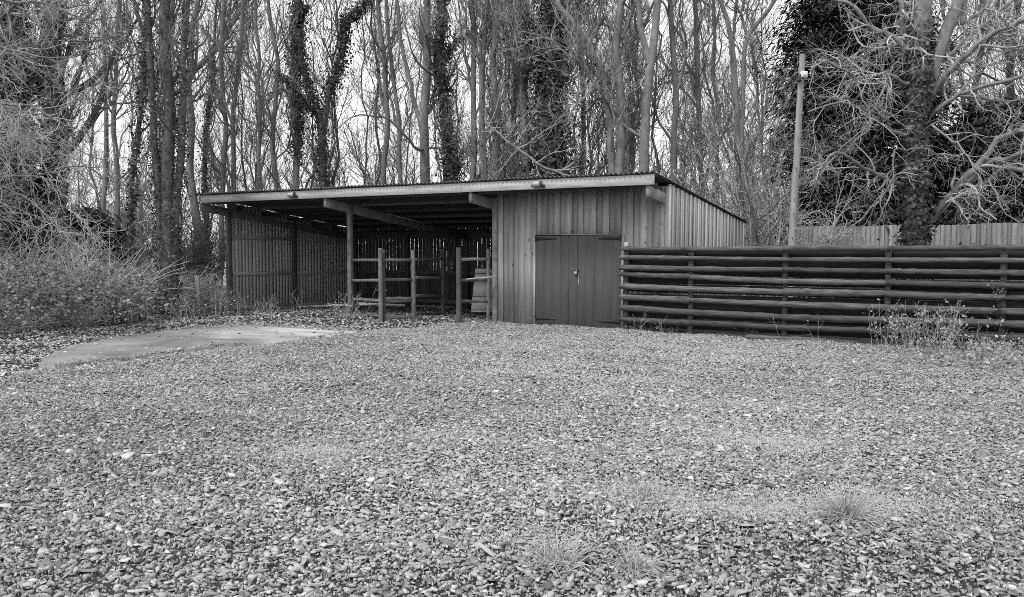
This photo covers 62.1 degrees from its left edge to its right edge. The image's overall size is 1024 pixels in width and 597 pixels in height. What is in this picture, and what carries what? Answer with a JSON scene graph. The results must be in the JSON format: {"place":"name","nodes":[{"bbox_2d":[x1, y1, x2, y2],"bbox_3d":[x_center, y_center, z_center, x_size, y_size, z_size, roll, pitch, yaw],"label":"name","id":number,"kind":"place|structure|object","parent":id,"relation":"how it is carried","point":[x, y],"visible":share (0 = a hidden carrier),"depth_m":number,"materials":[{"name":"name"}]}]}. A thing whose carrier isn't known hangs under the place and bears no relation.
{"place":"outdoors","nodes":[
{"label":"outdoors","id":0,"kind":"place"},
{"bbox_2d":[0,248,1023,596],"bbox_3d":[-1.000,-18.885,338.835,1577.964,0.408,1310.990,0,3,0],"label":"ground","id":1,"kind":"structure","parent":0,"point":[560,538],"depth_m":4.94,"materials":[{"name":"grey gravel"}]},
{"bbox_2d":[0,258,46,335],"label":"bramble clump","id":2,"kind":"object","parent":1,"relation":"on","point":[16,304],"visible":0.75,"depth_m":15.27,"materials":[{"name":"grey plant"}]},
{"bbox_2d":[0,302,59,332],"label":"bramble clump","id":3,"kind":"object","parent":1,"relation":"on","point":[13,326],"visible":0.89,"depth_m":15.35,"materials":[{"name":"grey plant"}]},
{"bbox_2d":[0,0,83,271],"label":"ivy tree","id":4,"kind":"object","parent":1,"relation":"on","point":[34,78],"visible":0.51,"depth_m":18.02,"materials":[{"name":"plant"}]},
{"bbox_2d":[0,120,84,269],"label":"holly","id":5,"kind":"object","parent":1,"relation":"on","point":[31,206],"visible":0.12,"depth_m":19.24,"materials":[{"name":"black plant"}]},
{"bbox_2d":[0,242,96,332],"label":"bramble clump","id":6,"kind":"object","parent":1,"relation":"on","point":[26,300],"visible":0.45,"depth_m":16.05,"materials":[{"name":"grey plant"}]},
{"bbox_2d":[0,229,138,325],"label":"bramble clump","id":7,"kind":"object","parent":1,"relation":"on","point":[37,281],"visible":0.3,"depth_m":16.65,"materials":[{"name":"grey plant"}]},
{"bbox_2d":[30,299,119,330],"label":"bramble clump","id":8,"kind":"object","parent":1,"relation":"on","point":[84,321],"visible":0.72,"depth_m":16.44,"materials":[{"name":"grey plant"}]},
{"bbox_2d":[0,220,152,292],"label":"bramble clump","id":9,"kind":"object","parent":1,"relation":"on","point":[73,257],"visible":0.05,"depth_m":19.21,"materials":[{"name":"grey plant"}]},
{"bbox_2d":[0,0,156,292],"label":"overhanging tree","id":10,"kind":"object","parent":1,"relation":"on","point":[13,131],"visible":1,"depth_m":14.10,"materials":[{"name":"grey plant"}]},
{"bbox_2d":[35,0,137,212],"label":"bare tree","id":11,"kind":"object","parent":1,"relation":"on","point":[105,161],"visible":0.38,"depth_m":24.80,"materials":[{"name":"grey plant"}]},
{"bbox_2d":[15,0,159,259],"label":"ivy tree","id":12,"kind":"object","parent":1,"relation":"on","point":[69,48],"visible":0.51,"depth_m":19.59,"materials":[{"name":"grey plant"}]},
{"bbox_2d":[66,2,114,207],"bbox_3d":[-19.016,-7.558,37.046,3.122,13.823,3.460,-2,4,-31],"label":"slender tree","id":13,"kind":"object","parent":1,"relation":"on","point":[77,94],"visible":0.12,"depth_m":37.17,"materials":[{"name":"grey plant"}]},
{"bbox_2d":[0,227,193,326],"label":"bramble clump","id":14,"kind":"object","parent":1,"relation":"on","point":[110,283],"visible":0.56,"depth_m":17.10,"materials":[{"name":"grey plant"}]},
{"bbox_2d":[67,207,127,267],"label":"holly","id":15,"kind":"object","parent":1,"relation":"on","point":[107,224],"visible":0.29,"depth_m":23.66,"materials":[{"name":"black plant"}]},
{"bbox_2d":[64,0,160,207],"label":"slender tree","id":16,"kind":"object","parent":1,"relation":"on","point":[91,147],"visible":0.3,"depth_m":32.81,"materials":[{"name":"grey plant"}]},
{"bbox_2d":[72,288,160,324],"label":"bramble clump","id":17,"kind":"object","parent":1,"relation":"on","point":[131,318],"visible":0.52,"depth_m":17.47,"materials":[{"name":"grey plant"}]},
{"bbox_2d":[28,252,207,319],"bbox_3d":[-9.100,-0.188,18.538,3.762,1.628,3.856,3,5,44],"label":"bramble clump","id":18,"kind":"object","parent":1,"relation":"on","point":[139,301],"visible":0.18,"depth_m":18.29,"materials":[{"name":"grey plant"}]},
{"bbox_2d":[67,0,197,265],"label":"bare tree","id":19,"kind":"object","parent":1,"relation":"on","point":[116,162],"visible":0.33,"depth_m":25.69,"materials":[{"name":"grey plant"}]},
{"bbox_2d":[80,1,200,257],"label":"slender tree","id":20,"kind":"object","parent":1,"relation":"on","point":[138,180],"visible":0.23,"depth_m":35.07,"materials":[{"name":"grey plant"}]},
{"bbox_2d":[90,0,210,271],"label":"ivy tree","id":21,"kind":"object","parent":1,"relation":"on","point":[135,147],"visible":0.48,"depth_m":23.72,"materials":[{"name":"grey plant"}]},
{"bbox_2d":[86,153,225,274],"bbox_3d":[-12.297,-2.607,29.715,5.903,4.859,5.371,-3,4,-38],"label":"bare shrub","id":22,"kind":"object","parent":1,"relation":"on","point":[138,226],"visible":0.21,"depth_m":29.38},
{"bbox_2d":[78,0,240,316],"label":"ivy tree","id":23,"kind":"object","parent":1,"relation":"on","point":[167,192],"visible":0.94,"depth_m":19.03,"materials":[{"name":"grey plant"}]},
{"bbox_2d":[111,262,213,314],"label":"bramble clump","id":24,"kind":"object","parent":1,"relation":"on","point":[185,290],"visible":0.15,"depth_m":19.83,"materials":[{"name":"grey plant"}]},
{"bbox_2d":[121,0,214,235],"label":"slender tree","id":25,"kind":"object","parent":1,"relation":"on","point":[180,218],"visible":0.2,"depth_m":28.27,"materials":[{"name":"grey plant"}]},
{"bbox_2d":[138,204,225,279],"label":"bare shrub","id":26,"kind":"object","parent":1,"relation":"on","point":[183,244],"visible":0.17,"depth_m":29.81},
{"bbox_2d":[154,200,225,280],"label":"bare shrub","id":27,"kind":"object","parent":1,"relation":"on","point":[195,230],"visible":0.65,"depth_m":29.92,"materials":[{"name":"plant"}]},
{"bbox_2d":[39,323,357,368],"bbox_3d":[-5.565,0.780,14.430,3.249,0.200,5.937,2,4,34],"label":"concrete pad","id":28,"kind":"object","parent":1,"relation":"on","point":[133,344],"visible":0.61,"depth_m":14.13,"materials":[{"name":"concrete"}]},
{"bbox_2d":[179,230,225,283],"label":"bare shrub","id":29,"kind":"object","parent":1,"relation":"on","point":[191,262],"visible":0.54,"depth_m":29.68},
{"bbox_2d":[170,0,248,285],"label":"bare tree","id":30,"kind":"object","parent":1,"relation":"on","point":[190,169],"visible":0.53,"depth_m":30.69,"materials":[{"name":"grey plant"}]},
{"bbox_2d":[190,0,259,206],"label":"slender tree","id":31,"kind":"object","parent":1,"relation":"on","point":[244,178],"visible":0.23,"depth_m":31.89,"materials":[{"name":"grey plant"}]},
{"bbox_2d":[174,0,275,289],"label":"bare tree","id":32,"kind":"object","parent":1,"relation":"on","point":[223,173],"visible":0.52,"depth_m":30.60,"materials":[{"name":"grey plant"}]},
{"bbox_2d":[186,0,271,207],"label":"bare tree","id":33,"kind":"object","parent":1,"relation":"on","point":[232,69],"visible":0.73,"depth_m":30.05,"materials":[{"name":"grey plant"}]},
{"bbox_2d":[191,0,266,283],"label":"ivy tree","id":34,"kind":"object","parent":1,"relation":"on","point":[204,178],"visible":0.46,"depth_m":31.02,"materials":[{"name":"grey plant"}]},
{"bbox_2d":[195,0,317,211],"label":"bare tree","id":35,"kind":"object","parent":1,"relation":"on","point":[274,110],"visible":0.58,"depth_m":29.01,"materials":[{"name":"grey plant"}]},
{"bbox_2d":[201,0,315,211],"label":"bare tree","id":36,"kind":"object","parent":1,"relation":"on","point":[258,67],"visible":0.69,"depth_m":29.50,"materials":[{"name":"grey plant"}]},
{"bbox_2d":[0,305,521,375],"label":"leaf litter","id":37,"kind":"object","parent":1,"relation":"on","point":[59,341],"visible":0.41,"depth_m":17.29,"materials":[{"name":"plant"}]},
{"bbox_2d":[220,0,311,210],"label":"slender tree","id":38,"kind":"object","parent":1,"relation":"on","point":[269,175],"visible":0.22,"depth_m":40.30,"materials":[{"name":"grey plant"}]},
{"bbox_2d":[227,0,319,189],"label":"slender tree","id":39,"kind":"object","parent":1,"relation":"on","point":[241,101],"visible":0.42,"depth_m":31.17,"materials":[{"name":"grey plant"}]},
{"bbox_2d":[226,0,354,216],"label":"ivy tree","id":40,"kind":"object","parent":1,"relation":"on","point":[296,123],"visible":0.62,"depth_m":28.56,"materials":[{"name":"grey plant"}]},
{"bbox_2d":[266,0,347,188],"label":"slender tree","id":41,"kind":"object","parent":1,"relation":"on","point":[306,133],"visible":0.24,"depth_m":31.51,"materials":[{"name":"grey plant"}]},
{"bbox_2d":[249,0,365,186],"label":"slender tree","id":42,"kind":"object","parent":1,"relation":"on","point":[335,122],"visible":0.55,"depth_m":30.12,"materials":[{"name":"grey plant"}]},
{"bbox_2d":[240,0,375,222],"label":"ivy tree","id":43,"kind":"object","parent":1,"relation":"on","point":[321,115],"visible":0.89,"depth_m":27.86,"materials":[{"name":"black plant"}]},
{"bbox_2d":[279,0,363,186],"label":"slender tree","id":44,"kind":"object","parent":1,"relation":"on","point":[320,86],"visible":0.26,"depth_m":38.00,"materials":[{"name":"grey plant"}]},
{"bbox_2d":[322,0,413,251],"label":"slender tree","id":45,"kind":"object","parent":1,"relation":"on","point":[376,124],"visible":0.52,"depth_m":28.56,"materials":[{"name":"grey plant"}]},
{"bbox_2d":[329,0,422,249],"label":"bare tree","id":46,"kind":"object","parent":1,"relation":"on","point":[381,47],"visible":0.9,"depth_m":26.65,"materials":[{"name":"grey plant"}]},
{"bbox_2d":[341,0,419,184],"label":"slender tree","id":47,"kind":"object","parent":1,"relation":"on","point":[361,69],"visible":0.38,"depth_m":33.18,"materials":[{"name":"grey plant"}]},
{"bbox_2d":[353,0,439,182],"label":"bare tree","id":48,"kind":"object","parent":1,"relation":"on","point":[399,122],"visible":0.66,"depth_m":26.63,"materials":[{"name":"grey plant"}]},
{"bbox_2d":[382,250,415,321],"bbox_3d":[-2.431,-0.266,18.343,0.104,1.578,0.875,3,5,44],"label":"timber hurdle","id":49,"kind":"object","parent":1,"relation":"on","point":[412,298],"visible":0.91,"depth_m":18.38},
{"bbox_2d":[336,0,470,269],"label":"bare tree","id":50,"kind":"object","parent":1,"relation":"on","point":[424,148],"visible":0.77,"depth_m":25.75,"materials":[{"name":"grey plant"}]},
{"bbox_2d":[371,1,454,246],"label":"slender tree","id":51,"kind":"object","parent":1,"relation":"on","point":[406,111],"visible":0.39,"depth_m":31.79,"materials":[{"name":"grey plant"}]},
{"bbox_2d":[415,250,444,315],"bbox_3d":[-1.877,-0.327,19.440,0.094,1.578,1.175,2,4,28],"label":"timber hurdle","id":52,"kind":"object","parent":1,"relation":"on","point":[442,277],"visible":0.88,"depth_m":19.78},
{"bbox_2d":[396,0,469,249],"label":"slender tree","id":53,"kind":"object","parent":1,"relation":"on","point":[435,150],"visible":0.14,"depth_m":35.05,"materials":[{"name":"grey plant"}]},
{"bbox_2d":[388,0,501,248],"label":"ivy tree","id":54,"kind":"object","parent":1,"relation":"on","point":[450,167],"visible":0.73,"depth_m":25.20,"materials":[{"name":"black plant"}]},
{"bbox_2d":[417,1,492,182],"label":"slender tree","id":55,"kind":"object","parent":1,"relation":"on","point":[460,120],"visible":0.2,"depth_m":33.38,"materials":[{"name":"grey plant"}]},
{"bbox_2d":[195,170,746,332],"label":"timber shed","id":56,"kind":"structure","parent":1,"relation":"on","point":[555,244],"depth_m":18.62,"materials":[{"name":"wood"}]},
{"bbox_2d":[352,248,382,322],"bbox_3d":[-3.250,-0.262,18.946,0.095,1.712,2.265,-2,4,-26],"label":"timber hurdle","id":57,"kind":"object","parent":56,"relation":"attached to","point":[379,280],"visible":0.81,"depth_m":17.96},
{"bbox_2d":[456,248,489,322],"bbox_3d":[-0.811,-0.263,17.957,0.823,1.618,0.115,-2,4,-32],"label":"timber hurdle","id":58,"kind":"object","parent":56,"relation":"attached to","point":[459,299],"visible":0.84,"depth_m":17.82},
{"bbox_2d":[535,235,578,325],"bbox_3d":[0.900,-0.361,17.140,0.997,1.804,0.094,2,4,31],"label":"door","id":59,"kind":"structure","parent":56,"relation":"in","point":[556,256],"depth_m":17.14,"materials":[{"name":"wood"}]},
{"bbox_2d":[577,235,621,327],"bbox_3d":[1.710,-0.325,16.665,0.953,1.819,0.073,2,4,31],"label":"door","id":60,"kind":"structure","parent":56,"relation":"in","point":[598,261],"depth_m":16.65,"materials":[{"name":"wood"}]},
{"bbox_2d":[420,0,532,270],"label":"bare tree","id":61,"kind":"object","parent":1,"relation":"on","point":[472,154],"visible":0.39,"depth_m":24.91,"materials":[{"name":"grey plant"}]},
{"bbox_2d":[471,268,491,311],"bbox_3d":[-0.679,-0.207,20.605,0.604,1.041,0.748,0,3,0],"label":"leaning board","id":62,"kind":"object","parent":1,"relation":"on","point":[479,290],"visible":0.62,"depth_m":20.55,"materials":[{"name":"wood"}]},
{"bbox_2d":[435,0,532,180],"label":"slender tree","id":63,"kind":"object","parent":1,"relation":"on","point":[501,140],"visible":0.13,"depth_m":25.59,"materials":[{"name":"grey plant"}]},
{"bbox_2d":[442,0,536,180],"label":"bare tree","id":64,"kind":"object","parent":1,"relation":"on","point":[495,92],"visible":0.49,"depth_m":24.34,"materials":[{"name":"grey plant"}]},
{"bbox_2d":[433,0,594,267],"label":"bare tree","id":65,"kind":"object","parent":1,"relation":"on","point":[480,61],"visible":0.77,"depth_m":24.48,"materials":[{"name":"grey plant"}]},
{"bbox_2d":[469,0,563,177],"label":"bare tree","id":66,"kind":"object","parent":1,"relation":"on","point":[515,92],"visible":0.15,"depth_m":25.48,"materials":[{"name":"grey plant"}]},
{"bbox_2d":[432,0,626,177],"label":"ivy tree","id":67,"kind":"object","parent":1,"relation":"on","point":[544,74],"visible":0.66,"depth_m":23.21,"materials":[{"name":"black plant"}]},
{"bbox_2d":[470,0,604,178],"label":"bare tree","id":68,"kind":"object","parent":1,"relation":"on","point":[521,67],"visible":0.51,"depth_m":23.67,"materials":[{"name":"grey plant"}]},
{"bbox_2d":[505,522,615,586],"bbox_3d":[0.211,1.220,4.239,0.524,0.226,0.632,1,4,18],"label":"grass tuft","id":69,"kind":"object","parent":1,"relation":"on","point":[556,559],"visible":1,"depth_m":4.24,"materials":[{"name":"plant"}]},
{"bbox_2d":[490,0,641,173],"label":"bare tree","id":70,"kind":"object","parent":1,"relation":"on","point":[611,121],"visible":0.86,"depth_m":22.33,"materials":[{"name":"grey plant"}]},
{"bbox_2d":[510,0,670,175],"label":"bare tree","id":71,"kind":"object","parent":1,"relation":"on","point":[585,112],"visible":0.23,"depth_m":24.71,"materials":[{"name":"grey plant"}]},
{"bbox_2d":[565,1,626,174],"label":"slender tree","id":72,"kind":"object","parent":1,"relation":"on","point":[589,133],"visible":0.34,"depth_m":31.31,"materials":[{"name":"grey plant"}]},
{"bbox_2d":[553,0,653,173],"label":"bare tree","id":73,"kind":"object","parent":1,"relation":"on","point":[620,10],"visible":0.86,"depth_m":22.40,"materials":[{"name":"grey plant"}]},
{"bbox_2d":[581,0,660,172],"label":"bare tree","id":74,"kind":"object","parent":1,"relation":"on","point":[650,52],"visible":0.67,"depth_m":22.17,"materials":[{"name":"grey plant"}]},
{"bbox_2d":[600,531,677,585],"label":"grass tuft","id":75,"kind":"object","parent":1,"relation":"on","point":[635,565],"visible":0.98,"depth_m":4.17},
{"bbox_2d":[587,0,695,172],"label":"slender tree","id":76,"kind":"object","parent":1,"relation":"on","point":[632,122],"visible":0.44,"depth_m":24.12,"materials":[{"name":"grey plant"}]},
{"bbox_2d":[599,1,689,172],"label":"slender tree","id":77,"kind":"object","parent":1,"relation":"on","point":[628,78],"visible":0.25,"depth_m":29.66,"materials":[{"name":"grey plant"}]},
{"bbox_2d":[614,464,685,504],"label":"grass tuft","id":78,"kind":"object","parent":1,"relation":"on","point":[651,489],"visible":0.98,"depth_m":5.39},
{"bbox_2d":[625,0,711,184],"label":"slender tree","id":79,"kind":"object","parent":1,"relation":"on","point":[655,101],"visible":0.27,"depth_m":30.89,"materials":[{"name":"grey plant"}]},
{"bbox_2d":[610,0,731,186],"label":"bare tree","id":80,"kind":"object","parent":1,"relation":"on","point":[675,148],"visible":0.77,"depth_m":22.65,"materials":[{"name":"grey plant"}]},
{"bbox_2d":[658,0,726,172],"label":"slender tree","id":81,"kind":"object","parent":1,"relation":"on","point":[681,94],"visible":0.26,"depth_m":41.74,"materials":[{"name":"grey plant"}]},
{"bbox_2d":[665,1,733,196],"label":"slender tree","id":82,"kind":"object","parent":1,"relation":"on","point":[707,51],"visible":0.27,"depth_m":30.45,"materials":[{"name":"grey plant"}]},
{"bbox_2d":[643,0,770,197],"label":"bare tree","id":83,"kind":"object","parent":1,"relation":"on","point":[696,75],"visible":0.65,"depth_m":24.56,"materials":[{"name":"grey plant"}]},
{"bbox_2d":[670,0,771,208],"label":"bare tree","id":84,"kind":"object","parent":1,"relation":"on","point":[713,46],"visible":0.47,"depth_m":26.58,"materials":[{"name":"grey plant"}]},
{"bbox_2d":[670,117,811,245],"bbox_3d":[4.783,-2.233,21.817,6.159,5.070,5.603,0,3,-5],"label":"bare shrub","id":85,"kind":"object","parent":1,"relation":"on","point":[760,213],"visible":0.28,"depth_m":20.91,"materials":[{"name":"plant"}]},
{"bbox_2d":[702,0,791,222],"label":"slender tree","id":86,"kind":"object","parent":1,"relation":"on","point":[754,41],"visible":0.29,"depth_m":29.87,"materials":[{"name":"grey plant"}]},
{"bbox_2d":[691,0,805,285],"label":"bare tree","id":87,"kind":"object","parent":1,"relation":"on","point":[731,34],"visible":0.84,"depth_m":21.66,"materials":[{"name":"grey plant"}]},
{"bbox_2d":[710,0,799,277],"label":"slender tree","id":88,"kind":"object","parent":1,"relation":"on","point":[776,9],"visible":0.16,"depth_m":40.33,"materials":[{"name":"grey plant"}]},
{"bbox_2d":[675,39,858,295],"bbox_3d":[5.748,-2.639,19.726,3.788,6.334,3.259,-2,4,-24],"label":"bare tree","id":89,"kind":"object","parent":1,"relation":"on","point":[752,213],"visible":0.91,"depth_m":19.25,"materials":[{"name":"grey plant"}]},
{"bbox_2d":[660,101,901,296],"bbox_3d":[7.068,-2.483,22.684,5.156,5.601,6.903,-3,5,-45],"label":"bare shrub","id":90,"kind":"object","parent":1,"relation":"on","point":[770,191],"visible":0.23,"depth_m":22.23,"materials":[{"name":"plant"}]},
{"bbox_2d":[709,112,866,296],"bbox_3d":[6.260,-2.234,21.773,4.354,5.206,5.601,-1,4,-23],"label":"bare shrub","id":91,"kind":"object","parent":1,"relation":"on","point":[780,210],"visible":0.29,"depth_m":21.14,"materials":[{"name":"plant"}]},
{"bbox_2d":[788,54,807,296],"bbox_3d":[6.135,-2.387,18.449,0.366,5.744,0.260,0,3,0],"label":"utility pole","id":92,"kind":"object","parent":1,"relation":"on","point":[795,180],"visible":0.72,"depth_m":18.39,"materials":[{"name":"grey wood"}]},
{"bbox_2d":[745,334,860,343],"bbox_3d":[4.904,0.693,14.413,1.859,0.113,0.107,2,4,25],"label":"fallen log","id":93,"kind":"object","parent":1,"relation":"on","point":[839,340],"visible":0.73,"depth_m":14.40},
{"bbox_2d":[743,156,872,297],"bbox_3d":[7.538,-1.702,21.665,3.447,4.121,4.434,1,4,10],"label":"bare shrub","id":94,"kind":"object","parent":1,"relation":"on","point":[812,229],"visible":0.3,"depth_m":21.51,"materials":[{"name":"plant"}]},
{"bbox_2d":[619,244,1023,349],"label":"log fence","id":95,"kind":"object","parent":1,"relation":"on","point":[715,270],"visible":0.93,"depth_m":14.21,"materials":[{"name":"wood"}]},
{"bbox_2d":[794,472,907,536],"bbox_3d":[1.956,1.139,4.881,0.532,0.280,0.584,0,3,0],"label":"grass tuft","id":96,"kind":"object","parent":1,"relation":"on","point":[848,512],"visible":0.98,"depth_m":4.88,"materials":[{"name":"plant"}]},
{"bbox_2d":[748,0,975,243],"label":"conifer","id":97,"kind":"object","parent":1,"relation":"on","point":[823,18],"visible":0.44,"depth_m":23.00,"materials":[{"name":"black plant"}]},
{"bbox_2d":[773,0,1023,300],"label":"old tree","id":98,"kind":"object","parent":1,"relation":"on","point":[924,63],"visible":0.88,"depth_m":17.50,"materials":[{"name":"grey plant"}]},
{"bbox_2d":[796,223,1023,302],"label":"board fence","id":99,"kind":"object","parent":1,"relation":"on","point":[949,235],"visible":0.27,"depth_m":21.00,"materials":[{"name":"wood"}]},
{"bbox_2d":[865,298,981,354],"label":"weed clump","id":100,"kind":"object","parent":1,"relation":"on","point":[960,322],"visible":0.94,"depth_m":13.12,"materials":[{"name":"grey plant"}]},
{"bbox_2d":[875,324,1023,361],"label":"weed clump","id":101,"kind":"object","parent":1,"relation":"on","point":[950,341],"visible":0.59,"depth_m":12.48,"materials":[{"name":"grey plant"}]},
{"bbox_2d":[927,93,1023,269],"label":"bare tree","id":102,"kind":"object","parent":1,"relation":"on","point":[979,123],"visible":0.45,"depth_m":21.73,"materials":[{"name":"black plant"}]},
{"bbox_2d":[932,333,1023,376],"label":"weed clump","id":103,"kind":"object","parent":1,"relation":"on","point":[1000,350],"visible":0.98,"depth_m":11.30,"materials":[{"name":"grey plant"}]},
{"bbox_2d":[940,0,1023,125],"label":"bare tree","id":104,"kind":"object","parent":1,"relation":"on","point":[981,47],"visible":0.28,"depth_m":26.46,"materials":[{"name":"grey plant"}]},
{"bbox_2d":[952,0,1023,104],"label":"bare tree","id":105,"kind":"object","parent":1,"relation":"on","point":[1002,43],"visible":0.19,"depth_m":25.45,"materials":[{"name":"grey plant"}]},
{"bbox_2d":[969,0,1023,102],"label":"slender tree","id":106,"kind":"object","parent":1,"relation":"on","point":[1021,84],"visible":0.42,"depth_m":24.86,"materials":[{"name":"grey plant"}]},
{"bbox_2d":[0,0,1023,246],"label":"sky","id":107,"kind":"structure","parent":0,"point":[659,132],"materials":[{"name":"white"}]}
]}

